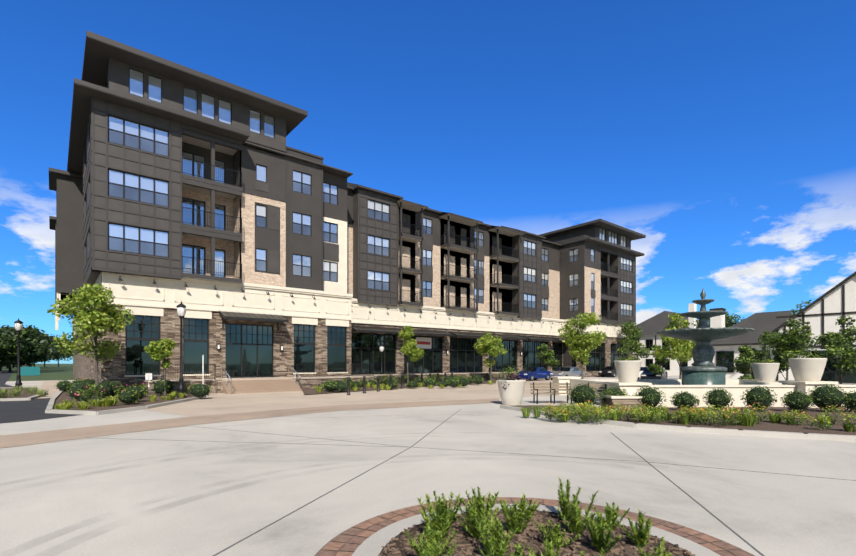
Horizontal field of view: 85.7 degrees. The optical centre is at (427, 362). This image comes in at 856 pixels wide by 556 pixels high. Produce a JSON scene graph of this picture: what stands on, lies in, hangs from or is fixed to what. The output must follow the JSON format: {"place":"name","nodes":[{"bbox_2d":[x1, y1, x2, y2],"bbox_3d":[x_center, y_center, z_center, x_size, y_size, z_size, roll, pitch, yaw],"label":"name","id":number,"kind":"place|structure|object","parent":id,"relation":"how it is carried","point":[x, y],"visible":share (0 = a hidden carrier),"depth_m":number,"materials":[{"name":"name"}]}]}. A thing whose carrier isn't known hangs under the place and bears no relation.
{"place":"outdoors","nodes":[
{"label":"outdoors","id":0,"kind":"place"},
{"bbox_2d":[2,364,77,380],"bbox_3d":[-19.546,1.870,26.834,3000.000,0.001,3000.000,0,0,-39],"label":"ground","id":1,"kind":"structure","parent":0,"point":[56,372],"depth_m":82.18,"materials":[{"name":"green plant"}]},
{"bbox_2d":[20,367,39,375],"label":"sign","id":2,"kind":"object","parent":1,"relation":"on","point":[27,371],"visible":0.86,"depth_m":68.11,"materials":[{"name":"teal"}]},
{"bbox_2d":[0,325,72,372],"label":"distant trees","id":3,"kind":"object","parent":1,"relation":"on","point":[36,345],"visible":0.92,"depth_m":89.02,"materials":[{"name":"green plant"}]},
{"bbox_2d":[0,370,555,447],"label":"brick walkway","id":4,"kind":"structure","parent":0,"point":[216,407],"depth_m":20.02,"materials":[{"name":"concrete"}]},
{"bbox_2d":[14,318,22,389],"bbox_3d":[-26.869,-0.560,30.284,0.480,4.820,0.480,0,0,-39],"label":"lamp post","id":5,"kind":"object","parent":4,"relation":"on","point":[18,325],"visible":0.96,"depth_m":30.23,"materials":[{"name":"black metal"}]},
{"bbox_2d":[0,380,495,414],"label":"planting beds","id":6,"kind":"object","parent":4,"relation":"on","point":[54,394],"visible":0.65,"depth_m":22.03,"materials":[{"name":"green plant"}]},
{"bbox_2d":[47,283,135,388],"bbox_3d":[-17.743,-1.208,24.445,3.378,6.117,3.582,0,0,17],"label":"corner tree","id":7,"kind":"object","parent":6,"relation":"in","point":[94,320],"visible":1,"depth_m":24.13,"materials":[{"name":"green plant"}]},
{"bbox_2d":[144,338,176,395],"bbox_3d":[-14.346,0.236,24.887,1.287,3.230,1.649,0,0,23],"label":"tree","id":8,"kind":"object","parent":6,"relation":"in","point":[161,349],"visible":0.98,"depth_m":24.64,"materials":[{"name":"green plant"}]},
{"bbox_2d":[0,372,512,409],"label":"bed shrubs","id":9,"kind":"object","parent":6,"relation":"on","point":[85,390],"visible":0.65,"depth_m":24.80,"materials":[{"name":"green plant"}]},
{"bbox_2d":[379,343,383,374],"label":"lamp post","id":10,"kind":"object","parent":6,"relation":"on","point":[381,348],"visible":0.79,"depth_m":41.75,"materials":[{"name":"black metal"}]},
{"bbox_2d":[473,332,506,380],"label":"tree","id":11,"kind":"object","parent":6,"relation":"on","point":[489,346],"visible":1,"depth_m":43.98,"materials":[{"name":"green plant"}]},
{"bbox_2d":[140,371,551,393],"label":"terrace steps","id":12,"kind":"structure","parent":4,"relation":"on","point":[262,384],"depth_m":30.00,"materials":[{"name":"concrete"}]},
{"bbox_2d":[221,365,301,393],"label":"handrails","id":13,"kind":"object","parent":12,"relation":"on","point":[231,379],"visible":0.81,"depth_m":28.20,"materials":[{"name":"silver metal"}]},
{"bbox_2d":[151,364,373,380],"bbox_3d":[-10.451,0.550,32.771,16.450,1.000,3.250,0,0,-39],"label":"terrace fence","id":14,"kind":"object","parent":12,"relation":"on","point":[355,374],"visible":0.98,"depth_m":32.15,"materials":[{"name":"black metal"}]},
{"bbox_2d":[347,377,349,394],"bbox_3d":[-4.573,1.325,26.539,0.220,1.050,0.220,0,0,-39],"label":"bollard","id":15,"kind":"object","parent":4,"relation":"on","point":[348,385],"visible":0.98,"depth_m":26.47,"materials":[{"name":"brown metal"}]},
{"bbox_2d":[362,376,365,392],"bbox_3d":[-3.893,1.325,28.183,0.220,1.050,0.220,0,0,-39],"label":"bollard","id":16,"kind":"object","parent":4,"relation":"on","point":[364,384],"visible":0.98,"depth_m":28.11,"materials":[{"name":"brown metal"}]},
{"bbox_2d":[377,375,379,391],"bbox_3d":[-3.212,1.325,29.826,0.220,1.050,0.220,0,0,-39],"label":"bollard","id":17,"kind":"object","parent":4,"relation":"on","point":[378,383],"visible":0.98,"depth_m":29.76,"materials":[{"name":"brown metal"}]},
{"bbox_2d":[401,374,403,388],"bbox_3d":[-1.850,1.325,33.113,0.220,1.050,0.220,0,0,-39],"label":"bollard","id":18,"kind":"object","parent":4,"relation":"on","point":[402,381],"visible":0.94,"depth_m":33.05,"materials":[{"name":"brown metal"}]},
{"bbox_2d":[398,325,424,383],"bbox_3d":[-1.482,-0.708,39.796,2.319,5.118,2.028,0,0,-39],"label":"tree","id":19,"kind":"object","parent":4,"relation":"on","point":[408,348],"visible":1,"depth_m":39.53,"materials":[{"name":"green plant"}]},
{"bbox_2d":[515,367,551,380],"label":"blue car","id":20,"kind":"object","parent":4,"relation":"on","point":[532,373],"visible":0.77,"depth_m":48.05,"materials":[{"name":"blue paint"}]},
{"bbox_2d":[550,367,584,379],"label":"silver car","id":21,"kind":"object","parent":4,"relation":"on","point":[567,371],"visible":0.67,"depth_m":49.67,"materials":[{"name":"silver metal"}]},
{"bbox_2d":[558,312,607,378],"bbox_3d":[12.293,-1.111,36.422,3.580,5.928,3.287,0,0,-39],"label":"plaza tree","id":22,"kind":"object","parent":4,"relation":"on","point":[580,343],"visible":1,"depth_m":36.05,"materials":[{"name":"green plant"}]},
{"bbox_2d":[0,375,855,555],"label":"plaza concrete","id":23,"kind":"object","parent":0,"point":[48,501],"depth_m":7.46,"materials":[{"name":"grey concrete"}]},
{"bbox_2d":[145,355,203,396],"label":"signs","id":24,"kind":"object","parent":23,"relation":"on","point":[148,376],"visible":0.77,"depth_m":24.50,"materials":[{"name":"silver metal"}]},
{"bbox_2d":[176,301,185,397],"bbox_3d":[-12.913,-0.710,24.159,0.480,5.120,0.480,0,0,-39],"label":"lamp post","id":25,"kind":"object","parent":23,"relation":"on","point":[181,310],"visible":0.92,"depth_m":24.10,"materials":[{"name":"black metal"}]},
{"bbox_2d":[49,31,645,391],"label":"apartment building","id":26,"kind":"structure","parent":23,"relation":"on","point":[238,227],"depth_m":34.64,"materials":[{"name":"brown metal"}]},
{"bbox_2d":[0,409,855,555],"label":"paving joints","id":27,"kind":"object","parent":23,"relation":"on","point":[750,545],"visible":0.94,"depth_m":7.86,"materials":[{"name":"grey concrete"}]},
{"bbox_2d":[497,366,525,404],"bbox_3d":[3.685,0.971,20.471,1.315,1.759,1.262,0,0,-9],"label":"planter urn","id":28,"kind":"object","parent":23,"relation":"on","point":[511,391],"visible":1,"depth_m":20.06,"materials":[{"name":"white ceramic"}]},
{"bbox_2d":[315,497,754,555],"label":"round planter","id":29,"kind":"object","parent":23,"relation":"on","point":[373,536],"visible":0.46,"depth_m":4.77,"materials":[{"name":"brown brick"}]},
{"bbox_2d":[404,476,672,555],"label":"plants","id":30,"kind":"object","parent":23,"relation":"on","point":[478,511],"visible":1,"depth_m":4.57,"materials":[{"name":"green plant"}]},
{"bbox_2d":[537,344,560,370],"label":"tree","id":31,"kind":"object","parent":23,"relation":"on","point":[545,354],"visible":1,"depth_m":55.14,"materials":[{"name":"green plant"}]},
{"bbox_2d":[530,382,572,403],"bbox_3d":[5.735,1.375,21.250,1.900,0.950,0.645,0,0,-5],"label":"bench","id":32,"kind":"object","parent":23,"relation":"on","point":[550,389],"visible":0.92,"depth_m":21.47,"materials":[{"name":"brown wood"}]},
{"bbox_2d":[585,383,606,404],"bbox_3d":[8.065,1.375,20.627,1.900,0.950,0.645,0,0,-5],"label":"bench","id":33,"kind":"object","parent":23,"relation":"on","point":[588,384],"visible":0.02,"depth_m":20.87,"materials":[{"name":"brown wood"}]},
{"bbox_2d":[598,366,616,376],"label":"grey car","id":34,"kind":"object","parent":23,"relation":"on","point":[609,370],"visible":0.69,"depth_m":59.53,"materials":[{"name":"black paint"}]},
{"bbox_2d":[638,367,645,378],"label":"white car","id":35,"kind":"object","parent":23,"relation":"on","point":[641,370],"visible":0.12,"depth_m":51.95,"materials":[{"name":"white metal"}]},
{"bbox_2d":[640,367,667,378],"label":"dark car","id":36,"kind":"object","parent":23,"relation":"on","point":[645,374],"visible":0.56,"depth_m":43.09,"materials":[{"name":"black paint"}]},
{"bbox_2d":[647,344,668,374],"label":"shrub","id":37,"kind":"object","parent":23,"relation":"on","point":[656,368],"depth_m":42.31,"materials":[{"name":"green plant"}]},
{"bbox_2d":[651,313,695,378],"bbox_3d":[19.907,-1.097,36.554,3.603,5.901,3.776,0,0,-39],"label":"tree","id":38,"kind":"object","parent":23,"relation":"on","point":[680,350],"visible":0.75,"depth_m":36.33,"materials":[{"name":"green plant"}]},
{"bbox_2d":[500,405,855,440],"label":"fountain bed","id":39,"kind":"object","parent":23,"relation":"on","point":[804,430],"visible":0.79,"depth_m":13.08,"materials":[{"name":"brown soil"}]},
{"bbox_2d":[519,383,855,431],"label":"fountain bed shrubs","id":40,"kind":"object","parent":23,"relation":"on","point":[827,397],"visible":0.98,"depth_m":15.23,"materials":[{"name":"green plant"}]},
{"bbox_2d":[551,376,855,409],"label":"wall","id":41,"kind":"structure","parent":23,"relation":"on","point":[736,388],"depth_m":18.91,"materials":[{"name":"beige stone"}]},
{"bbox_2d":[614,324,641,382],"bbox_3d":[8.308,-0.422,19.192,1.061,2.444,1.061,0,0,-39],"label":"planter urn","id":42,"kind":"object","parent":41,"relation":"on","point":[627,371],"visible":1,"depth_m":18.92,"materials":[{"name":"white ceramic"}]},
{"bbox_2d":[617,320,650,360],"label":"tree","id":43,"kind":"object","parent":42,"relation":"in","point":[635,334],"visible":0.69,"depth_m":62.08,"materials":[{"name":"green plant"}]},
{"bbox_2d":[656,289,754,384],"bbox_3d":[13.810,-0.960,23.158,4.240,5.620,4.218,0,0,-39],"label":"fountain","id":44,"kind":"object","parent":41,"relation":"on","point":[702,370],"visible":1,"depth_m":22.58,"materials":[{"name":"green stone"}]},
{"bbox_2d":[744,381,781,384],"bbox_3d":[16.023,1.375,21.924,1.200,0.950,1.200,0,0,-2],"label":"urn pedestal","id":45,"kind":"object","parent":41,"relation":"on","point":[759,383],"visible":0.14,"depth_m":21.42,"materials":[{"name":"white concrete"}]},
{"bbox_2d":[751,331,779,381],"bbox_3d":[16.023,-0.320,21.924,1.122,2.440,1.122,0,0,-39],"label":"planter urn","id":46,"kind":"object","parent":45,"relation":"on","point":[763,371],"visible":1,"depth_m":21.69,"materials":[{"name":"white ceramic"}]},
{"bbox_2d":[788,322,826,380],"bbox_3d":[15.762,-0.495,19.165,1.265,2.492,1.265,0,0,-39],"label":"planter urn","id":47,"kind":"object","parent":41,"relation":"on","point":[807,368],"visible":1,"depth_m":18.90,"materials":[{"name":"white ceramic"}]},
{"bbox_2d":[692,313,743,327],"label":"tree","id":48,"kind":"object","parent":23,"relation":"on","point":[730,323],"visible":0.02,"depth_m":46.38,"materials":[{"name":"green plant"}]},
{"bbox_2d":[789,300,811,318],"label":"tree","id":49,"kind":"object","parent":23,"relation":"on","point":[794,312],"visible":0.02,"depth_m":42.50,"materials":[{"name":"green plant"}]},
{"bbox_2d":[768,271,855,384],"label":"tudor house","id":50,"kind":"structure","parent":23,"relation":"on","point":[823,312],"depth_m":34.19,"materials":[{"name":"white paint"}]},
{"bbox_2d":[0,0,855,363],"label":"sky","id":51,"kind":"structure","parent":0,"point":[720,133],"materials":[{"name":"blue"}]},
{"bbox_2d":[633,303,709,375],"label":"white house","id":52,"kind":"structure","parent":0,"point":[650,328],"depth_m":71.32,"materials":[{"name":"paint"}]},
{"bbox_2d":[731,344,758,379],"bbox_3d":[21.153,0.303,30.461,2.373,3.099,2.082,0,0,-39],"label":"shrub","id":53,"kind":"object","parent":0,"point":[745,360],"depth_m":30.20,"materials":[{"name":"green plant"}]},
{"bbox_2d":[709,308,791,380],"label":"house wing","id":54,"kind":"structure","parent":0,"point":[727,352],"depth_m":40.56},
{"bbox_2d":[757,318,814,379],"bbox_3d":[23.068,-0.515,29.742,3.279,4.734,2.812,0,0,-39],"label":"tree","id":55,"kind":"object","parent":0,"point":[785,344],"depth_m":29.21,"materials":[{"name":"green plant"}]},
{"bbox_2d":[811,315,855,383],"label":"tree","id":56,"kind":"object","parent":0,"point":[839,347],"depth_m":27.35,"materials":[{"name":"green plant"}]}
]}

